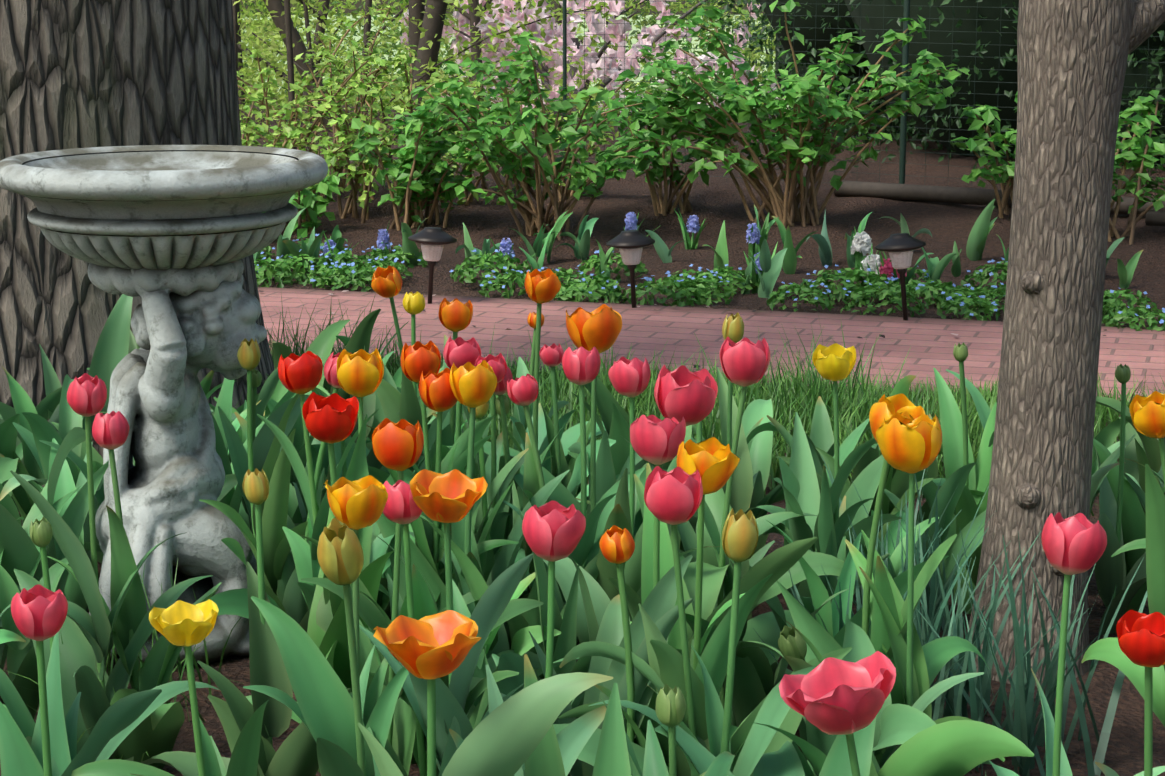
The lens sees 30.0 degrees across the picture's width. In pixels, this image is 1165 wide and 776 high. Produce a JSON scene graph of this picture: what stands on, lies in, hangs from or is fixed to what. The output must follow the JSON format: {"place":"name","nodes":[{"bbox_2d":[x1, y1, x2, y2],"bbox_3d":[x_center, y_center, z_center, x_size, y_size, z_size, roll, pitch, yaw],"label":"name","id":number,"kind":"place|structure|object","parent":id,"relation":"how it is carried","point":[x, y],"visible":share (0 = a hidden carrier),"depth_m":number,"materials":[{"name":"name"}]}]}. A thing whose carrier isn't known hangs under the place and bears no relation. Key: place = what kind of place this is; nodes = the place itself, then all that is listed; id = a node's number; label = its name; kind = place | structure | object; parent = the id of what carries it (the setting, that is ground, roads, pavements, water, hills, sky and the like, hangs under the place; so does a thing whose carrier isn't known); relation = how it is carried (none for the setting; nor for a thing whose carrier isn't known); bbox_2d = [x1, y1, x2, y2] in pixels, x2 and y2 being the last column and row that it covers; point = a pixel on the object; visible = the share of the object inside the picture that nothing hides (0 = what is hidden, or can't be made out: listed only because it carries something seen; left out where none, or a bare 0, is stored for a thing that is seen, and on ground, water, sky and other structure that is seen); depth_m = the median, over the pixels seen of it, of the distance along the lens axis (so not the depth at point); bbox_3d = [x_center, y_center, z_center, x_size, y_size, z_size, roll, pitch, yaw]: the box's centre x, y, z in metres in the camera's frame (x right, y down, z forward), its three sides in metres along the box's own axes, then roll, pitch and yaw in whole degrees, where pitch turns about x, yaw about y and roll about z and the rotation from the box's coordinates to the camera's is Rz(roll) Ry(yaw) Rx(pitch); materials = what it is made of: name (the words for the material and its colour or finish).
{"place":"outdoors","nodes":[
{"label":"outdoors","id":0,"kind":"place"},
{"bbox_2d":[240,0,764,14],"label":"sky","id":1,"kind":"structure","parent":0,"point":[359,2],"materials":[{"name":"white"}]},
{"bbox_2d":[0,15,1164,775],"bbox_3d":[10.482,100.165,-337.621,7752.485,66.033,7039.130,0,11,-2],"label":"ground","id":2,"kind":"structure","parent":0,"point":[716,203],"depth_m":8.32,"materials":[{"name":"brown soil"}]},
{"bbox_2d":[0,0,273,486],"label":"tree trunk","id":3,"kind":"object","parent":2,"relation":"on","point":[87,73],"visible":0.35,"depth_m":4.57,"materials":[{"name":"brown plant"}]},
{"bbox_2d":[0,145,327,667],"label":"birdbath","id":4,"kind":"object","parent":2,"relation":"on","point":[172,236],"visible":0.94,"depth_m":3.27,"materials":[{"name":"stone"}]},
{"bbox_2d":[0,265,1164,775],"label":"tulip bed","id":5,"kind":"object","parent":2,"relation":"on","point":[520,690],"depth_m":2.80,"materials":[{"name":"green plant"}]},
{"bbox_2d":[4,292,1164,775],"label":"grass","id":6,"kind":"structure","parent":2,"relation":"on","point":[856,402],"depth_m":3.21,"materials":[{"name":"green plant"}]},
{"bbox_2d":[323,212,906,277],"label":"hyacinths","id":7,"kind":"object","parent":2,"relation":"on","point":[861,241],"visible":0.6,"depth_m":7.71,"materials":[{"name":"blue plant"}]},
{"bbox_2d":[232,0,1160,244],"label":"shrubs","id":8,"kind":"object","parent":2,"relation":"on","point":[783,208],"visible":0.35,"depth_m":8.70,"materials":[{"name":"bark"},{"name":"wood"}]},
{"bbox_2d":[233,0,778,153],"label":"background foliage","id":9,"kind":"object","parent":8,"relation":"attached to","point":[264,28],"visible":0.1,"depth_m":15.86,"materials":[{"name":"green plant"}]},
{"bbox_2d":[399,0,784,113],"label":"blossoming tree","id":10,"kind":"object","parent":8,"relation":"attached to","point":[596,26],"visible":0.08,"depth_m":16.82,"materials":[{"name":"pink plant"}]},
{"bbox_2d":[237,0,1164,238],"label":"shrub leaves","id":11,"kind":"object","parent":8,"relation":"attached to","point":[651,106],"visible":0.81,"depth_m":8.50,"materials":[{"name":"green plant"}]},
{"bbox_2d":[253,199,1142,298],"bbox_3d":[0.325,-0.517,7.716,3.161,0.287,1.154,0,11,-2],"label":"bed foliage","id":12,"kind":"object","parent":2,"relation":"on","point":[773,264],"visible":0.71,"depth_m":7.82,"materials":[{"name":"green plant"}]},
{"bbox_2d":[254,234,1164,330],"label":"forget me not","id":13,"kind":"object","parent":2,"relation":"on","point":[700,284],"visible":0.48,"depth_m":7.25,"materials":[{"name":"green plant"}]},
{"bbox_2d":[759,0,1164,165],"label":"evergreen trees","id":14,"kind":"object","parent":2,"relation":"on","point":[938,33],"visible":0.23,"depth_m":10.36,"materials":[{"name":"green plant"}]},
{"bbox_2d":[659,0,1164,179],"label":"evergreen tree foliage","id":15,"kind":"object","parent":14,"relation":"attached to","point":[912,122],"visible":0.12,"depth_m":10.59,"materials":[{"name":"green plant"}]},
{"bbox_2d":[834,180,1164,226],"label":"fallen log","id":16,"kind":"object","parent":2,"relation":"on","point":[945,194],"visible":0.5,"depth_m":8.97,"materials":[{"name":"wood"}]},
{"bbox_2d":[563,0,1164,189],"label":"wire fence","id":17,"kind":"object","parent":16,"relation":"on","point":[903,121],"visible":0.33,"depth_m":9.10,"materials":[{"name":"green"}]},
{"bbox_2d":[967,0,1164,685],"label":"tree trunk","id":18,"kind":"object","parent":2,"relation":"on","point":[1072,56],"visible":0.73,"depth_m":3.21,"materials":[{"name":"brown plant"}]},
{"bbox_2d":[258,287,1164,402],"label":"brick path","id":19,"kind":"structure","parent":0,"point":[647,329],"depth_m":6.50,"materials":[{"name":"red brick"}]},
{"bbox_2d":[408,227,456,303],"bbox_3d":[-0.492,-0.361,7.066,0.158,0.320,0.158,6,11,15],"label":"path light","id":20,"kind":"object","parent":19,"relation":"on","point":[432,240],"visible":0.96,"depth_m":7.02,"materials":[{"name":"brown metal"}]},
{"bbox_2d":[606,230,654,307],"bbox_3d":[0.161,-0.345,6.986,0.158,0.320,0.158,7,16,39],"label":"path light","id":21,"kind":"object","parent":19,"relation":"on","point":[630,244],"visible":0.94,"depth_m":6.93,"materials":[{"name":"brown metal"}]},
{"bbox_2d":[259,290,1138,395],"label":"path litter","id":22,"kind":"object","parent":19,"relation":"on","point":[754,310],"visible":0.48,"depth_m":6.59,"materials":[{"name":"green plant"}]},
{"bbox_2d":[875,233,925,320],"bbox_3d":[0.996,-0.308,6.745,0.158,0.340,0.158,-13,12,-39],"label":"path light","id":23,"kind":"object","parent":19,"relation":"on","point":[899,248],"visible":0.96,"depth_m":6.70,"materials":[{"name":"brown metal"}]}
]}

